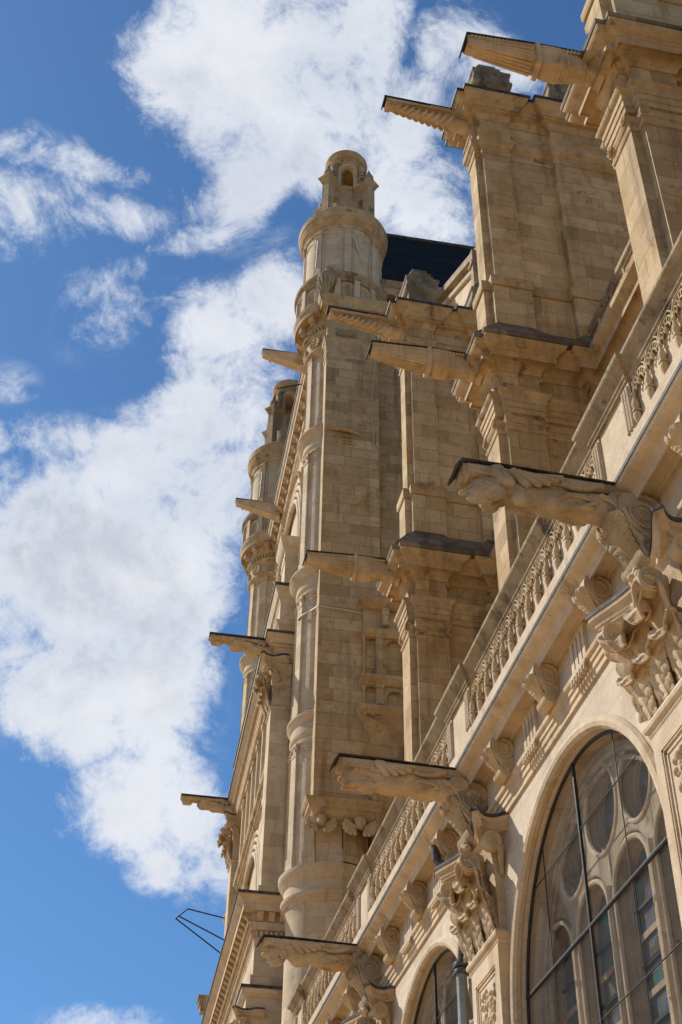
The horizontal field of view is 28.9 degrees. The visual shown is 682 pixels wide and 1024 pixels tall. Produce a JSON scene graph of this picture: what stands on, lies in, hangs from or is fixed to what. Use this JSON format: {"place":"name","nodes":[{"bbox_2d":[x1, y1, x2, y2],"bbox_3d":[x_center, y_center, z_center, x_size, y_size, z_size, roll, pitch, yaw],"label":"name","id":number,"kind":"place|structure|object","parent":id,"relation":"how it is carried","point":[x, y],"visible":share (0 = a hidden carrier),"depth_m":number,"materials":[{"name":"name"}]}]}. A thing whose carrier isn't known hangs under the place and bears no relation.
{"place":"outdoors","nodes":[
{"label":"outdoors","id":0,"kind":"place"},
{"bbox_2d":[0,0,587,1023],"label":"sky","id":1,"kind":"structure","parent":0,"point":[162,162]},
{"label":"ground","id":2,"kind":"structure","parent":0,"visible":0},
{"bbox_2d":[201,372,305,1023],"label":"transept facade","id":3,"kind":"structure","parent":2,"relation":"on","point":[246,975],"depth_m":41.05,"materials":[{"name":"stone"}]},
{"bbox_2d":[196,994,208,1014],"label":"projecting block","id":4,"kind":"structure","parent":3,"relation":"attached to","point":[201,1002],"depth_m":45.82,"materials":[{"name":"stone"}]},
{"bbox_2d":[180,793,234,813],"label":"facade gargoyle","id":5,"kind":"object","parent":3,"relation":"attached to","point":[215,804],"visible":0.81,"depth_m":48.00,"materials":[{"name":"stone"}]},
{"bbox_2d":[217,811,241,937],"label":"facade pilaster","id":6,"kind":"object","parent":3,"relation":"attached to","point":[229,837],"visible":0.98,"depth_m":46.88,"materials":[{"name":"stone"}]},
{"bbox_2d":[175,908,223,952],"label":"iron bracket","id":7,"kind":"object","parent":6,"relation":"attached to","point":[199,926],"visible":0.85,"depth_m":45.40,"materials":[{"name":"black metal"}]},
{"bbox_2d":[208,632,273,656],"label":"facade gargoyle","id":8,"kind":"object","parent":3,"relation":"attached to","point":[250,645],"visible":0.88,"depth_m":40.27,"materials":[{"name":"stone"}]},
{"bbox_2d":[229,1005,267,1023],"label":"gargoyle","id":9,"kind":"object","parent":3,"relation":"attached to","point":[244,1015],"visible":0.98,"depth_m":32.82,"materials":[{"name":"stone"}]},
{"bbox_2d":[235,498,279,522],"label":"tapered gargoyle","id":10,"kind":"object","parent":3,"relation":"attached to","point":[265,509],"visible":0.99,"depth_m":55.13,"materials":[{"name":"stone"}]},
{"bbox_2d":[252,650,291,891],"bbox_3d":[-2.146,7.593,37.708,1.069,7.690,1.551,7,-41,-7],"label":"facade pilaster","id":11,"kind":"object","parent":3,"relation":"on","point":[272,681],"visible":1,"depth_m":37.69,"materials":[{"name":"stone"}]},
{"bbox_2d":[276,384,300,388],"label":"iron spike","id":12,"kind":"object","parent":3,"relation":"attached to","point":[288,386],"visible":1,"depth_m":49.36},
{"bbox_2d":[222,379,297,925],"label":"stair turret","id":13,"kind":"object","parent":2,"relation":"on","point":[258,557],"visible":0.2,"depth_m":57.61,"materials":[{"name":"stone"}]},
{"bbox_2d":[278,150,387,1023],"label":"stair turret","id":14,"kind":"object","parent":2,"relation":"on","point":[343,234],"visible":0.52,"depth_m":41.74,"materials":[{"name":"stone"}]},
{"bbox_2d":[262,348,303,373],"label":"tapered gargoyle","id":15,"kind":"object","parent":14,"relation":"attached to","point":[292,360],"visible":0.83,"depth_m":48.73,"materials":[{"name":"stone"}]},
{"bbox_2d":[297,360,375,619],"bbox_3d":[-0.155,-1.345,42.050,2.517,11.527,0.857,-11,-42,14],"label":"pale cable","id":16,"kind":"object","parent":14,"relation":"attached to","point":[299,617],"visible":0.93,"depth_m":38.77,"materials":[{"name":"beige"}]},
{"bbox_2d":[300,292,402,865],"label":"corner pier","id":17,"kind":"structure","parent":14,"relation":"attached to","point":[361,485],"depth_m":40.54,"materials":[{"name":"stone"}]},
{"bbox_2d":[317,266,337,292],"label":"stone urn","id":18,"kind":"object","parent":17,"relation":"on","point":[327,279],"visible":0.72,"depth_m":47.40,"materials":[{"name":"beige stone"}]},
{"bbox_2d":[355,595,404,760],"bbox_3d":[1.358,5.408,36.749,2.050,6.560,1.450,7,-41,-7],"label":"wall niche","id":19,"kind":"object","parent":17,"relation":"attached to","point":[381,716],"depth_m":36.62,"materials":[{"name":"stone"}]},
{"bbox_2d":[380,279,440,301],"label":"parapet block","id":20,"kind":"structure","parent":17,"relation":"on","point":[390,289],"depth_m":49.62,"materials":[{"name":"stone"}]},
{"bbox_2d":[382,233,474,287],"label":"transept roof","id":21,"kind":"structure","parent":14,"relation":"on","point":[441,261],"depth_m":59.78,"materials":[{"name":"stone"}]},
{"bbox_2d":[312,359,681,1023],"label":"chapel wall","id":22,"kind":"structure","parent":2,"relation":"on","point":[560,700],"depth_m":16.76,"materials":[{"name":"stone"}]},
{"bbox_2d":[256,934,364,973],"bbox_3d":[-0.393,8.040,23.741,2.265,0.599,0.470,8,-41,-9],"label":"gargoyle","id":23,"kind":"object","parent":22,"relation":"attached to","point":[329,956],"visible":0.94,"depth_m":23.64,"materials":[{"name":"stone"}]},
{"bbox_2d":[345,953,382,1009],"bbox_3d":[0.406,8.451,23.656,0.651,0.912,0.599,8,-41,-9],"label":"gargoyle bracket","id":24,"kind":"object","parent":22,"relation":"attached to","point":[362,972],"visible":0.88,"depth_m":23.55,"materials":[{"name":"grey stone"}]},
{"bbox_2d":[342,982,394,1023],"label":"chapel pilaster","id":25,"kind":"object","parent":22,"relation":"attached to","point":[381,999],"visible":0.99,"depth_m":22.71,"materials":[{"name":"stone"}]},
{"bbox_2d":[329,753,485,802],"bbox_3d":[0.964,3.911,18.882,2.265,0.599,0.470,8,-41,-9],"label":"gargoyle","id":26,"kind":"object","parent":22,"relation":"attached to","point":[416,781],"visible":0.92,"depth_m":18.77,"materials":[{"name":"stone"}]},
{"bbox_2d":[376,269,498,761],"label":"buttress","id":27,"kind":"structure","parent":22,"relation":"on","point":[444,593],"depth_m":30.47,"materials":[{"name":"stone"}]},
{"bbox_2d":[302,550,399,586],"bbox_3d":[0.231,1.263,29.634,2.190,0.556,0.427,8,-41,-9],"label":"fluted gargoyle","id":28,"kind":"object","parent":27,"relation":"attached to","point":[365,569],"visible":1,"depth_m":29.53,"materials":[{"name":"stone"}]},
{"bbox_2d":[325,305,401,339],"bbox_3d":[0.667,-4.976,35.056,2.165,0.650,0.407,8,-41,-9],"label":"leaf carved gargoyle","id":29,"kind":"object","parent":27,"relation":"attached to","point":[376,324],"visible":0.99,"depth_m":34.97,"materials":[{"name":"stone"}]},
{"bbox_2d":[437,247,478,308],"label":"raking wall","id":30,"kind":"structure","parent":27,"relation":"on","point":[456,287],"depth_m":42.18,"materials":[{"name":"stone"}]},
{"bbox_2d":[413,949,473,1023],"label":"traceried window","id":31,"kind":"structure","parent":22,"relation":"attached to","point":[444,1009],"depth_m":20.82,"materials":[{"name":"clear glass"}]},
{"bbox_2d":[431,838,468,1023],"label":"drainpipe","id":32,"kind":"object","parent":22,"relation":"attached to","point":[461,974],"visible":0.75,"depth_m":18.28,"materials":[{"name":"grey metal"}]},
{"bbox_2d":[440,781,487,848],"bbox_3d":[1.748,4.366,18.848,0.651,0.912,0.599,8,-41,-9],"label":"gargoyle bracket","id":33,"kind":"object","parent":22,"relation":"attached to","point":[455,810],"visible":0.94,"depth_m":18.73,"materials":[{"name":"grey stone"}]},
{"bbox_2d":[434,806,510,1023],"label":"chapel pilaster","id":34,"kind":"object","parent":22,"relation":"attached to","point":[470,896],"visible":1,"depth_m":17.73,"materials":[{"name":"stone"}]},
{"bbox_2d":[287,231,681,1023],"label":"stone balustrade","id":35,"kind":"object","parent":22,"relation":"on","point":[639,371],"visible":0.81,"depth_m":17.59,"materials":[{"name":"beige stone"}]},
{"bbox_2d":[402,238,643,742],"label":"aisle wall","id":36,"kind":"structure","parent":22,"relation":"on","point":[615,315],"depth_m":24.10,"materials":[{"name":"stone"}]},
{"bbox_2d":[441,64,629,590],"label":"buttress","id":37,"kind":"structure","parent":22,"relation":"on","point":[552,236],"depth_m":27.08,"materials":[{"name":"stone"}]},
{"bbox_2d":[365,340,482,385],"bbox_3d":[1.567,-2.803,24.849,2.190,0.556,0.427,8,-41,-9],"label":"fluted gargoyle","id":38,"kind":"object","parent":37,"relation":"attached to","point":[436,363],"visible":0.99,"depth_m":24.74,"materials":[{"name":"stone"}]},
{"bbox_2d":[381,95,470,135],"bbox_3d":[2.004,-9.042,30.271,2.165,0.650,0.407,8,-41,-9],"label":"leaf carved gargoyle","id":39,"kind":"object","parent":37,"relation":"attached to","point":[439,117],"visible":0.97,"depth_m":30.18,"materials":[{"name":"stone"}]},
{"bbox_2d":[526,730,681,1023],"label":"traceried window","id":40,"kind":"structure","parent":22,"relation":"attached to","point":[612,954],"depth_m":15.01,"materials":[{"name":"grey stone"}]},
{"bbox_2d":[560,0,681,303],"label":"buttress","id":41,"kind":"structure","parent":22,"relation":"on","point":[631,110],"depth_m":19.26,"materials":[{"name":"stone"}]},
{"bbox_2d":[459,31,604,91],"bbox_3d":[2.895,-6.844,20.093,2.190,0.556,0.427,8,-41,-9],"label":"fluted gargoyle","id":42,"kind":"object","parent":41,"relation":"attached to","point":[546,63],"visible":0.99,"depth_m":19.98,"materials":[{"name":"stone"}]},
{"bbox_2d":[596,493,658,588],"bbox_3d":[3.080,0.313,14.078,0.651,0.912,0.599,8,-41,-9],"label":"gargoyle bracket","id":43,"kind":"object","parent":22,"relation":"attached to","point":[623,536],"visible":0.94,"depth_m":13.97,"materials":[{"name":"grey stone"}]},
{"bbox_2d":[447,457,623,527],"bbox_3d":[2.282,-0.098,14.163,2.265,0.599,0.470,8,-41,-9],"label":"gargoyle","id":44,"kind":"object","parent":43,"relation":"attached to","point":[516,490],"visible":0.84,"depth_m":14.05,"materials":[{"name":"grey stone"}]},
{"bbox_2d":[585,503,681,926],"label":"chapel pilaster","id":45,"kind":"object","parent":22,"relation":"attached to","point":[637,626],"visible":1,"depth_m":13.07,"materials":[{"name":"stone"}]}
]}

